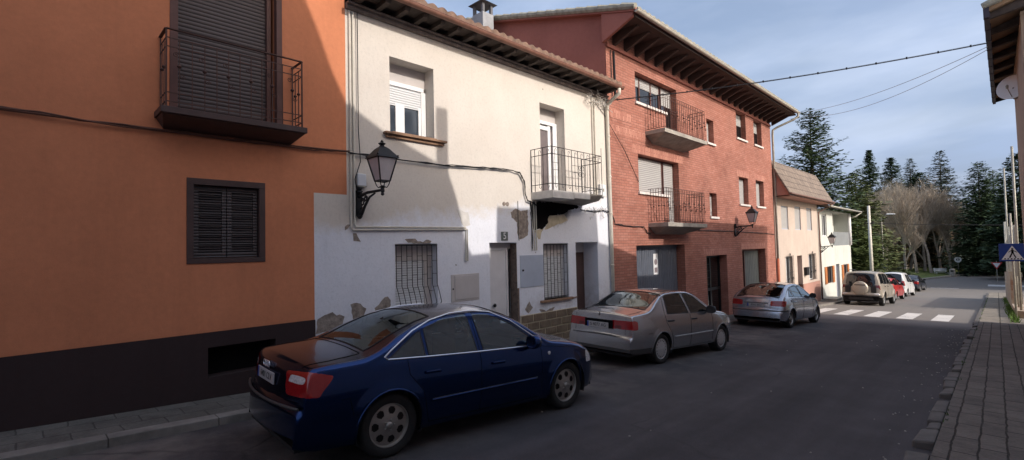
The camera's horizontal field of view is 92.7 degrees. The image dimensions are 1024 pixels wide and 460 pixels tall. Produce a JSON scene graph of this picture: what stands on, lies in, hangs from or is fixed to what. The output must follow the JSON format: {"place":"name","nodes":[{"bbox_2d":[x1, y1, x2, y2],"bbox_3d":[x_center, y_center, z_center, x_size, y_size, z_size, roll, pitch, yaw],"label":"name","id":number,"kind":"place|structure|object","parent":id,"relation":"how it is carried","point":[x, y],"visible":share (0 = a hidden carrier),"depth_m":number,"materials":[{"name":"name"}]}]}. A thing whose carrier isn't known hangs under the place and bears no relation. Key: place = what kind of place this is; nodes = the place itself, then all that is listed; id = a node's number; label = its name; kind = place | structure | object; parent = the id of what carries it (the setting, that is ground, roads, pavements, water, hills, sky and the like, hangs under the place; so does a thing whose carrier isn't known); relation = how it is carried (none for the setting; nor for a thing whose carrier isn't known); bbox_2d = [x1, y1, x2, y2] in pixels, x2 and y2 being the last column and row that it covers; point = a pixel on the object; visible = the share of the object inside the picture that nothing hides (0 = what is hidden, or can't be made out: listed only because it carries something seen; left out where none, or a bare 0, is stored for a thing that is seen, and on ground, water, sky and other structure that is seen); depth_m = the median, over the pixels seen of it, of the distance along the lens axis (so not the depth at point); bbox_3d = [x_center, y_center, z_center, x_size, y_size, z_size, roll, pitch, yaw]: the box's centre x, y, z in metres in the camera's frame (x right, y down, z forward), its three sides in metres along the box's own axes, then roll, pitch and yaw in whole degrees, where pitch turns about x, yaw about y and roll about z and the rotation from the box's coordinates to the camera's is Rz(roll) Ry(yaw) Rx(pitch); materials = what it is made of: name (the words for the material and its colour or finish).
{"place":"outdoors","nodes":[
{"label":"outdoors","id":0,"kind":"place"},
{"bbox_2d":[0,300,840,452],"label":"pavement","id":1,"kind":"structure","parent":0,"point":[19,439],"depth_m":5.43,"materials":[{"name":"concrete"}]},
{"bbox_2d":[824,296,842,300],"bbox_3d":[19.305,4.214,29.300,0.700,0.320,1.500,-4,-3,45],"label":"stone step","id":2,"kind":"object","parent":1,"relation":"on","point":[834,298],"visible":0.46,"depth_m":28.94,"materials":[{"name":"stone"}]},
{"bbox_2d":[49,273,1023,459],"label":"road","id":3,"kind":"structure","parent":0,"point":[769,397],"depth_m":6.60,"materials":[{"name":"asphalt"}]},
{"bbox_2d":[248,303,591,457],"bbox_3d":[-0.819,1.634,6.213,4.432,1.381,2.006,4,-6,-42],"label":"parked car","id":4,"kind":"object","parent":3,"relation":"on","point":[384,383],"visible":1,"depth_m":5.07,"materials":[{"name":"blue paint"}]},
{"bbox_2d":[0,300,843,459],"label":"kerb","id":5,"kind":"structure","parent":3,"relation":"on","point":[69,448],"depth_m":5.05,"materials":[{"name":"concrete"}]},
{"bbox_2d":[569,288,729,363],"bbox_3d":[3.273,2.014,10.935,4.308,1.421,1.972,4,-5,-41],"label":"parked car","id":6,"kind":"object","parent":3,"relation":"on","point":[655,325],"visible":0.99,"depth_m":9.83,"materials":[{"name":"grey metal"}]},
{"bbox_2d":[732,280,819,327],"bbox_3d":[9.377,2.480,17.183,4.099,1.562,2.028,5,-6,-42],"label":"parked car","id":7,"kind":"object","parent":3,"relation":"on","point":[787,305],"visible":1,"depth_m":16.05,"materials":[{"name":"silver metal"}]},
{"bbox_2d":[842,269,895,305],"bbox_3d":[20.158,3.202,27.554,4.394,1.917,2.125,5,-6,-43],"label":"parked car","id":8,"kind":"object","parent":3,"relation":"on","point":[866,286],"visible":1,"depth_m":26.22,"materials":[{"name":"beige metal"}]},
{"bbox_2d":[865,206,873,270],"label":"utility pole","id":9,"kind":"object","parent":3,"relation":"on","point":[869,223],"visible":0.87,"depth_m":44.75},
{"bbox_2d":[874,223,952,224],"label":"overhead wire","id":10,"kind":"object","parent":9,"relation":"attached to","point":[919,224],"visible":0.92,"depth_m":42.96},
{"bbox_2d":[820,308,953,321],"bbox_3d":[15.860,3.627,21.111,4.720,0.180,3.600,-4,-3,45],"label":"road marking","id":11,"kind":"object","parent":3,"relation":"on","point":[947,318],"visible":0.91,"depth_m":20.71,"materials":[{"name":"paint"}]},
{"bbox_2d":[881,213,893,269],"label":"street lamp","id":12,"kind":"object","parent":3,"relation":"on","point":[882,237],"visible":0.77,"depth_m":52.14,"materials":[{"name":"grey metal"}]},
{"bbox_2d":[888,278,904,299],"bbox_3d":[24.710,3.857,32.353,3.768,1.431,1.894,5,-6,-42],"label":"parked car","id":13,"kind":"object","parent":3,"relation":"on","point":[899,289],"visible":0.38,"depth_m":31.64,"materials":[{"name":"red paint"}]},
{"bbox_2d":[885,272,914,296],"bbox_3d":[29.228,4.080,37.056,3.998,1.791,1.958,4,-6,-41],"label":"parked van","id":14,"kind":"object","parent":3,"relation":"on","point":[905,279],"visible":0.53,"depth_m":35.85,"materials":[{"name":"white paint"}]},
{"bbox_2d":[908,275,925,291],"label":"parked car","id":15,"kind":"object","parent":3,"relation":"on","point":[919,283],"visible":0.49,"depth_m":42.71,"materials":[{"name":"black paint"}]},
{"bbox_2d":[949,269,954,276],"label":"litter bin","id":16,"kind":"object","parent":3,"relation":"on","point":[952,272],"visible":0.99,"depth_m":60.32,"materials":[{"name":"metal"}]},
{"bbox_2d":[991,261,1001,280],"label":"road sign","id":17,"kind":"object","parent":3,"relation":"on","point":[996,264],"visible":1,"depth_m":52.42,"materials":[{"name":"white metal"}]},
{"bbox_2d":[425,0,1018,206],"label":"sky","id":18,"kind":"structure","parent":0,"point":[954,112],"materials":[{"name":"blue"}]},
{"bbox_2d":[541,329,965,459],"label":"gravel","id":19,"kind":"structure","parent":0,"point":[899,390],"depth_m":7.79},
{"bbox_2d":[888,266,963,277],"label":"grass","id":20,"kind":"structure","parent":0,"point":[924,274],"depth_m":64.80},
{"bbox_2d":[875,237,911,269],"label":"undergrowth","id":21,"kind":"object","parent":20,"relation":"on","point":[901,249],"visible":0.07,"depth_m":67.99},
{"bbox_2d":[899,158,920,191],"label":"conifer","id":22,"kind":"object","parent":20,"relation":"on","point":[911,170],"visible":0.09,"depth_m":84.06,"materials":[{"name":"green plant"}]},
{"bbox_2d":[878,221,957,267],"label":"brushwood","id":23,"kind":"object","parent":20,"relation":"on","point":[928,242],"visible":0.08,"depth_m":70.73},
{"bbox_2d":[901,234,972,267],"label":"hedge","id":24,"kind":"object","parent":20,"relation":"on","point":[934,262],"visible":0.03,"depth_m":74.01,"materials":[{"name":"green plant"}]},
{"bbox_2d":[933,268,946,272],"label":"bench","id":25,"kind":"object","parent":20,"relation":"on","point":[939,269],"visible":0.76,"depth_m":63.41,"materials":[{"name":"grey stone"}]},
{"bbox_2d":[906,150,980,267],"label":"conifer","id":26,"kind":"object","parent":20,"relation":"on","point":[939,174],"visible":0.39,"depth_m":71.05,"materials":[{"name":"green plant"}]},
{"bbox_2d":[954,256,961,273],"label":"road sign","id":27,"kind":"object","parent":20,"relation":"on","point":[957,259],"visible":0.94,"depth_m":62.56,"materials":[{"name":"white metal"}]},
{"bbox_2d":[929,322,1023,459],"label":"pavement","id":28,"kind":"structure","parent":0,"point":[985,417],"depth_m":6.59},
{"bbox_2d":[979,292,1023,324],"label":"pavement","id":29,"kind":"structure","parent":0,"point":[994,309],"depth_m":21.99,"materials":[{"name":"concrete"}]},
{"bbox_2d":[943,296,1021,421],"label":"weeds","id":30,"kind":"object","parent":29,"relation":"on","point":[1010,311],"visible":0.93,"depth_m":19.09,"materials":[{"name":"green plant"}]},
{"bbox_2d":[998,213,1023,317],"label":"road sign","id":31,"kind":"object","parent":29,"relation":"on","point":[1012,252],"visible":0.99,"depth_m":18.25,"materials":[{"name":"blue metal"}]},
{"bbox_2d":[1003,146,1022,309],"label":"fence","id":32,"kind":"object","parent":29,"relation":"on","point":[1016,263],"visible":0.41,"depth_m":20.64,"materials":[{"name":"metal"}]},
{"bbox_2d":[1005,272,1023,317],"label":"boundary wall","id":33,"kind":"structure","parent":29,"relation":"on","point":[1009,286],"depth_m":23.19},
{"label":"ground","id":34,"kind":"structure","parent":0,"visible":0},
{"bbox_2d":[0,0,346,431],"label":"house","id":35,"kind":"structure","parent":34,"relation":"on","point":[140,269],"depth_m":6.10,"materials":[{"name":"paint"}]},
{"bbox_2d":[0,106,349,151],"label":"wall cable","id":36,"kind":"object","parent":35,"relation":"attached to","point":[17,110],"depth_m":6.16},
{"bbox_2d":[186,177,264,263],"bbox_3d":[-3.925,-0.114,6.714,0.122,1.130,0.960,-4,-3,45],"label":"window","id":37,"kind":"structure","parent":35,"relation":"in","point":[229,221],"depth_m":6.69,"materials":[{"name":"brown paint"}]},
{"bbox_2d":[169,0,281,123],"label":"french window","id":38,"kind":"structure","parent":35,"relation":"in","point":[246,23],"depth_m":6.92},
{"bbox_2d":[314,0,624,338],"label":"house","id":39,"kind":"structure","parent":34,"relation":"on","point":[439,85],"depth_m":9.72,"materials":[{"name":"white paint"}]},
{"bbox_2d":[355,13,362,191],"bbox_3d":[-2.553,-2.126,8.085,0.015,3.008,0.149,-4,-3,45],"label":"wall cable","id":40,"kind":"object","parent":39,"relation":"attached to","point":[358,101],"depth_m":8.09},
{"bbox_2d":[356,173,366,187],"bbox_3d":[-2.493,-0.820,8.079,0.080,0.220,0.160,-4,-3,45],"label":"junction box","id":41,"kind":"object","parent":39,"relation":"attached to","point":[360,180],"visible":1,"depth_m":8.04,"materials":[{"name":"white plastic"}]},
{"bbox_2d":[356,140,398,218],"bbox_3d":[-2.199,-0.810,7.874,0.805,1.230,0.390,-4,-3,45],"label":"wall lantern","id":42,"kind":"object","parent":39,"relation":"attached to","point":[381,159],"depth_m":7.70,"materials":[{"name":"black metal"}]},
{"bbox_2d":[383,63,446,146],"bbox_3d":[-1.862,-2.355,9.027,0.420,1.510,1.320,-4,-3,45],"label":"window","id":43,"kind":"structure","parent":39,"relation":"in","point":[407,86],"depth_m":9.14,"materials":[{"name":"white plastic"}]},
{"bbox_2d":[395,244,441,305],"bbox_3d":[-1.748,0.840,8.858,0.379,1.181,0.910,-4,-3,45],"label":"window","id":44,"kind":"structure","parent":39,"relation":"in","point":[413,285],"depth_m":8.96,"materials":[{"name":"white metal"}]},
{"bbox_2d":[348,152,536,205],"bbox_3d":[-1.047,-0.950,9.536,0.034,0.761,4.570,-4,-3,45],"label":"wall cable","id":45,"kind":"object","parent":39,"relation":"attached to","point":[482,167],"depth_m":9.66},
{"bbox_2d":[489,243,510,316],"bbox_3d":[-0.277,1.643,10.470,0.095,2.740,0.810,-4,-3,45],"label":"door","id":46,"kind":"structure","parent":39,"relation":"in","point":[499,291],"depth_m":10.54,"materials":[{"name":"white metal"}]},
{"bbox_2d":[540,108,557,190],"bbox_3d":[0.784,-1.919,11.917,0.080,2.180,1.000,-4,-3,45],"label":"balcony door","id":47,"kind":"structure","parent":39,"relation":"in","point":[547,137],"depth_m":12.01,"materials":[{"name":"white plastic"}]},
{"bbox_2d":[540,243,576,302],"bbox_3d":[1.061,1.002,11.710,0.270,1.365,1.360,-4,-3,45],"label":"window","id":48,"kind":"structure","parent":39,"relation":"in","point":[553,253],"depth_m":11.76,"materials":[{"name":"white metal"}]},
{"bbox_2d":[575,242,584,308],"bbox_3d":[1.621,1.794,12.796,0.050,2.930,0.950,-4,-3,45],"label":"door","id":49,"kind":"structure","parent":39,"relation":"in","point":[579,245],"depth_m":13.03,"materials":[{"name":"brown paint"}]},
{"bbox_2d":[585,206,607,217],"bbox_3d":[2.275,-0.459,12.844,0.080,0.397,1.203,-4,-3,45],"label":"cable tangle","id":50,"kind":"object","parent":39,"relation":"attached to","point":[602,215],"visible":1,"depth_m":12.91,"materials":[{"name":"plastic"}]},
{"bbox_2d":[585,90,612,112],"bbox_3d":[2.337,-3.457,13.020,0.176,0.475,1.200,-4,-3,45],"label":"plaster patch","id":51,"kind":"object","parent":39,"relation":"attached to","point":[598,98],"visible":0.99,"depth_m":12.96,"materials":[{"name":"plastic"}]},
{"bbox_2d":[598,184,605,196],"bbox_3d":[2.408,-1.053,13.040,0.095,0.320,0.260,-4,-3,45],"label":"junction box","id":52,"kind":"object","parent":39,"relation":"attached to","point":[602,187],"visible":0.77,"depth_m":12.99,"materials":[{"name":"white plastic"}]},
{"bbox_2d":[580,209,650,234],"bbox_3d":[2.976,-0.209,13.576,0.048,0.663,3.509,-4,-3,45],"label":"wall cable","id":53,"kind":"object","parent":39,"relation":"attached to","point":[614,220],"depth_m":13.51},
{"bbox_2d":[595,103,638,181],"bbox_3d":[2.976,-2.442,13.697,0.074,2.012,2.209,-4,-3,45],"label":"wall cable","id":54,"kind":"object","parent":39,"relation":"attached to","point":[619,141],"depth_m":13.73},
{"bbox_2d":[606,42,987,100],"bbox_3d":[6.522,-3.816,12.037,8.319,0.353,0.038,-2,-2,18],"label":"overhead cable","id":55,"kind":"object","parent":39,"relation":"attached to","point":[790,77],"visible":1,"depth_m":11.82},
{"bbox_2d":[465,2,799,314],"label":"apartment building","id":56,"kind":"structure","parent":34,"relation":"on","point":[699,160],"depth_m":16.16,"materials":[{"name":"red brick"}]},
{"bbox_2d":[635,76,667,114],"bbox_3d":[4.268,-4.251,15.330,0.320,1.000,1.980,-4,-3,45],"label":"window","id":57,"kind":"structure","parent":56,"relation":"in","point":[644,88],"depth_m":15.46,"materials":[{"name":"white glass"}]},
{"bbox_2d":[638,156,669,197],"bbox_3d":[4.339,-1.658,15.240,0.320,1.210,1.950,-4,-3,45],"label":"window","id":58,"kind":"structure","parent":56,"relation":"in","point":[650,170],"depth_m":15.39,"materials":[{"name":"white plastic"}]},
{"bbox_2d":[636,245,677,289],"bbox_3d":[4.553,2.038,15.498,0.060,3.115,3.120,-4,-3,45],"label":"garage door","id":59,"kind":"structure","parent":56,"relation":"in","point":[656,264],"depth_m":15.62,"materials":[{"name":"grey metal"}]},
{"bbox_2d":[659,87,671,129],"bbox_3d":[5.148,-3.860,16.381,0.060,1.740,0.760,-4,-3,45],"label":"balcony door","id":60,"kind":"structure","parent":56,"relation":"in","point":[661,90],"depth_m":16.44,"materials":[{"name":"white glass"}]},
{"bbox_2d":[662,162,674,221],"bbox_3d":[5.199,-1.213,16.268,0.060,2.060,0.730,-4,-3,45],"label":"balcony door","id":61,"kind":"structure","parent":56,"relation":"in","point":[667,168],"depth_m":16.31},
{"bbox_2d":[706,121,715,146],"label":"window","id":62,"kind":"structure","parent":56,"relation":"in","point":[707,124],"depth_m":18.65,"materials":[{"name":"white glass"}]},
{"bbox_2d":[706,255,721,311],"bbox_3d":[7.502,2.303,18.499,0.070,2.680,1.900,-4,-3,45],"label":"entrance door","id":63,"kind":"structure","parent":56,"relation":"in","point":[713,262],"depth_m":18.83,"materials":[{"name":"black metal"}]},
{"bbox_2d":[710,194,719,218],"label":"window","id":64,"kind":"structure","parent":56,"relation":"in","point":[711,212],"depth_m":18.59,"materials":[{"name":"white glass"}]},
{"bbox_2d":[700,230,774,234],"bbox_3d":[9.280,0.096,19.949,0.032,0.153,8.997,-4,-3,45],"label":"wall cable","id":65,"kind":"object","parent":56,"relation":"attached to","point":[736,231],"depth_m":19.88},
{"bbox_2d":[736,114,747,142],"bbox_3d":[9.651,-4.371,20.768,0.300,1.210,1.220,-4,-3,45],"label":"window","id":66,"kind":"structure","parent":56,"relation":"in","point":[738,118],"depth_m":21.02,"materials":[{"name":"white glass"}]},
{"bbox_2d":[739,178,750,206],"bbox_3d":[9.733,-1.608,20.679,0.300,1.220,1.170,-4,-3,45],"label":"window","id":67,"kind":"structure","parent":56,"relation":"in","point":[741,183],"depth_m":20.91,"materials":[{"name":"white glass"}]},
{"bbox_2d":[734,206,758,236],"bbox_3d":[9.393,-0.357,19.571,0.805,1.230,0.525,-4,-3,45],"label":"wall lantern","id":68,"kind":"object","parent":56,"relation":"attached to","point":[751,213],"depth_m":19.45,"materials":[{"name":"black metal"}]},
{"bbox_2d":[742,249,759,286],"bbox_3d":[10.333,2.363,21.359,0.070,3.050,2.850,-4,-3,45],"label":"shop door","id":69,"kind":"structure","parent":56,"relation":"in","point":[751,270],"depth_m":21.69,"materials":[{"name":"grey glass"}]},
{"bbox_2d":[753,122,763,148],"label":"window","id":70,"kind":"structure","parent":56,"relation":"in","point":[754,124],"depth_m":22.47,"materials":[{"name":"white glass"}]},
{"bbox_2d":[756,182,765,208],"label":"window","id":71,"kind":"structure","parent":56,"relation":"in","point":[757,183],"depth_m":22.37,"materials":[{"name":"white glass"}]},
{"bbox_2d":[771,160,835,300],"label":"house","id":72,"kind":"structure","parent":34,"relation":"on","point":[799,246],"depth_m":26.03,"materials":[{"name":"beige paint"}]},
{"bbox_2d":[781,206,787,228],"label":"window","id":73,"kind":"structure","parent":72,"relation":"in","point":[783,209],"depth_m":24.60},
{"bbox_2d":[785,253,794,283],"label":"window","id":74,"kind":"structure","parent":72,"relation":"in","point":[789,274],"depth_m":24.82,"materials":[{"name":"white plastic"}]},
{"bbox_2d":[794,207,799,229],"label":"window","id":75,"kind":"structure","parent":72,"relation":"in","point":[796,209],"depth_m":26.23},
{"bbox_2d":[806,208,810,229],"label":"window","id":76,"kind":"structure","parent":72,"relation":"in","point":[807,209],"depth_m":27.87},
{"bbox_2d":[808,251,816,279],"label":"window","id":77,"kind":"structure","parent":72,"relation":"in","point":[811,261],"depth_m":27.81,"materials":[{"name":"white plastic"}]},
{"bbox_2d":[779,108,890,259],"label":"conifer","id":78,"kind":"object","parent":34,"relation":"on","point":[813,157],"visible":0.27,"depth_m":53.16,"materials":[{"name":"green plant"}]},
{"bbox_2d":[817,204,861,299],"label":"house","id":79,"kind":"structure","parent":34,"relation":"on","point":[836,262],"depth_m":31.85,"materials":[{"name":"paint"}]},
{"bbox_2d":[821,214,825,235],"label":"window","id":80,"kind":"structure","parent":79,"relation":"in","point":[823,216],"depth_m":30.37,"materials":[{"name":"glass"}]},
{"bbox_2d":[821,232,835,252],"bbox_3d":[18.699,0.759,28.899,0.825,1.230,0.390,-4,-3,45],"label":"wall lantern","id":81,"kind":"object","parent":79,"relation":"attached to","point":[831,237],"depth_m":28.72,"materials":[{"name":"black metal"}]},
{"bbox_2d":[824,266,834,283],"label":"window","id":82,"kind":"structure","parent":79,"relation":"in","point":[827,269],"depth_m":30.83,"materials":[{"name":"brown paint"}]},
{"bbox_2d":[841,264,848,283],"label":"window","id":83,"kind":"structure","parent":79,"relation":"in","point":[843,266],"depth_m":33.78,"materials":[{"name":"brown paint"}]},
{"bbox_2d":[835,171,913,274],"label":"conifer","id":84,"kind":"object","parent":34,"relation":"on","point":[864,208],"visible":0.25,"depth_m":53.25,"materials":[{"name":"green plant"}]},
{"bbox_2d":[854,150,897,236],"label":"conifer","id":85,"kind":"object","parent":34,"relation":"on","point":[872,177],"visible":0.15,"depth_m":81.27,"materials":[{"name":"green plant"}]},
{"bbox_2d":[851,218,902,272],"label":"conifer","id":86,"kind":"object","parent":34,"relation":"on","point":[861,248],"visible":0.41,"depth_m":48.81,"materials":[{"name":"green plant"}]},
{"bbox_2d":[867,184,898,257],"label":"bare tree","id":87,"kind":"object","parent":34,"relation":"on","point":[875,199],"visible":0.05,"depth_m":69.41,"materials":[{"name":"brown plant"}]},
{"bbox_2d":[863,192,905,269],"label":"bare tree","id":88,"kind":"object","parent":34,"relation":"on","point":[883,212],"visible":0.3,"depth_m":64.78,"materials":[{"name":"brown plant"}]},
{"bbox_2d":[869,178,906,197],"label":"bare tree","id":89,"kind":"object","parent":34,"relation":"on","point":[889,185],"visible":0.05,"depth_m":75.67,"materials":[{"name":"brown plant"}]},
{"bbox_2d":[866,179,914,269],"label":"bare tree","id":90,"kind":"object","parent":34,"relation":"on","point":[893,203],"visible":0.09,"depth_m":66.63,"materials":[{"name":"brown plant"}]},
{"bbox_2d":[877,157,910,193],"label":"conifer","id":91,"kind":"object","parent":34,"relation":"on","point":[892,174],"visible":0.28,"depth_m":82.61,"materials":[{"name":"green plant"}]},
{"bbox_2d":[879,185,925,268],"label":"bare tree","id":92,"kind":"object","parent":34,"relation":"on","point":[901,212],"visible":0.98,"depth_m":61.73,"materials":[{"name":"brown plant"}]},
{"bbox_2d":[878,178,932,272],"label":"bare tree","id":93,"kind":"object","parent":34,"relation":"on","point":[924,229],"visible":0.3,"depth_m":65.47,"materials":[{"name":"brown plant"}]},
{"bbox_2d":[881,179,933,272],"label":"bare tree","id":94,"kind":"object","parent":34,"relation":"on","point":[913,252],"visible":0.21,"depth_m":65.27,"materials":[{"name":"brown plant"}]},
{"bbox_2d":[881,174,947,269],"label":"bare tree","id":95,"kind":"object","parent":34,"relation":"on","point":[912,259],"visible":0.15,"depth_m":67.14,"materials":[{"name":"brown plant"}]},
{"bbox_2d":[906,171,935,200],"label":"conifer","id":96,"kind":"object","parent":34,"relation":"on","point":[914,178],"visible":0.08,"depth_m":81.70,"materials":[{"name":"green plant"}]},
{"bbox_2d":[896,180,952,270],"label":"bare tree","id":97,"kind":"object","parent":34,"relation":"on","point":[930,206],"visible":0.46,"depth_m":66.53,"materials":[{"name":"brown plant"}]},
{"bbox_2d":[912,174,953,265],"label":"bare tree","id":98,"kind":"object","parent":34,"relation":"on","point":[921,196],"visible":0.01,"depth_m":72.85,"materials":[{"name":"brown plant"}]},
{"bbox_2d":[919,186,967,267],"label":"bare tree","id":99,"kind":"object","parent":34,"relation":"on","point":[949,207],"visible":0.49,"depth_m":66.39,"materials":[{"name":"brown plant"}]},
{"bbox_2d":[922,273,965,279],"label":"kerb","id":100,"kind":"structure","parent":34,"relation":"on","point":[943,276],"depth_m":59.16,"materials":[{"name":"concrete"}]},
{"bbox_2d":[904,294,988,459],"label":"kerb","id":101,"kind":"structure","parent":34,"relation":"on","point":[925,439],"depth_m":6.36,"materials":[{"name":"stone"}]},
{"bbox_2d":[932,198,971,267],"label":"bare tree","id":102,"kind":"object","parent":34,"relation":"on","point":[949,234],"visible":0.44,"depth_m":65.84,"materials":[{"name":"brown plant"}]},
{"bbox_2d":[941,161,1020,275],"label":"conifer","id":103,"kind":"object","parent":34,"relation":"on","point":[974,267],"visible":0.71,"depth_m":61.88,"materials":[{"name":"green plant"}]},
{"bbox_2d":[959,169,1020,274],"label":"conifer","id":104,"kind":"object","parent":34,"relation":"on","point":[995,177],"visible":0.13,"depth_m":62.43,"materials":[{"name":"green plant"}]},
{"bbox_2d":[976,152,1023,279],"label":"conifer","id":105,"kind":"object","parent":34,"relation":"on","point":[995,222],"visible":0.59,"depth_m":54.76,"materials":[{"name":"green plant"}]},
{"bbox_2d":[981,0,1023,238],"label":"house","id":106,"kind":"structure","parent":34,"relation":"on","point":[1004,26],"depth_m":12.21,"materials":[{"name":"wood"}]},
{"bbox_2d":[800,46,987,112],"bbox_3d":[12.017,-4.784,16.816,0.014,1.714,11.890,-2,-2,13],"label":"overhead wire","id":107,"kind":"object","parent":106,"relation":"attached to","point":[907,81],"visible":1,"depth_m":13.76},
{"bbox_2d":[801,49,987,116],"bbox_3d":[12.257,-4.736,17.070,0.014,1.600,11.986,-2,-2,13],"label":"overhead wire","id":108,"kind":"object","parent":106,"relation":"attached to","point":[900,93],"visible":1,"depth_m":14.63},
{"bbox_2d":[996,74,1017,99],"bbox_3d":[14.410,-4.115,14.050,0.493,0.738,0.564,-2,-2,20],"label":"satellite dish","id":109,"kind":"object","parent":106,"relation":"attached to","point":[1007,87],"visible":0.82,"depth_m":14.14,"materials":[{"name":"white metal"}]},
{"bbox_2d":[1018,222,1023,272],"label":"conifer","id":110,"kind":"object","parent":34,"relation":"on","point":[1021,230],"visible":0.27,"depth_m":50.99,"materials":[{"name":"green plant"}]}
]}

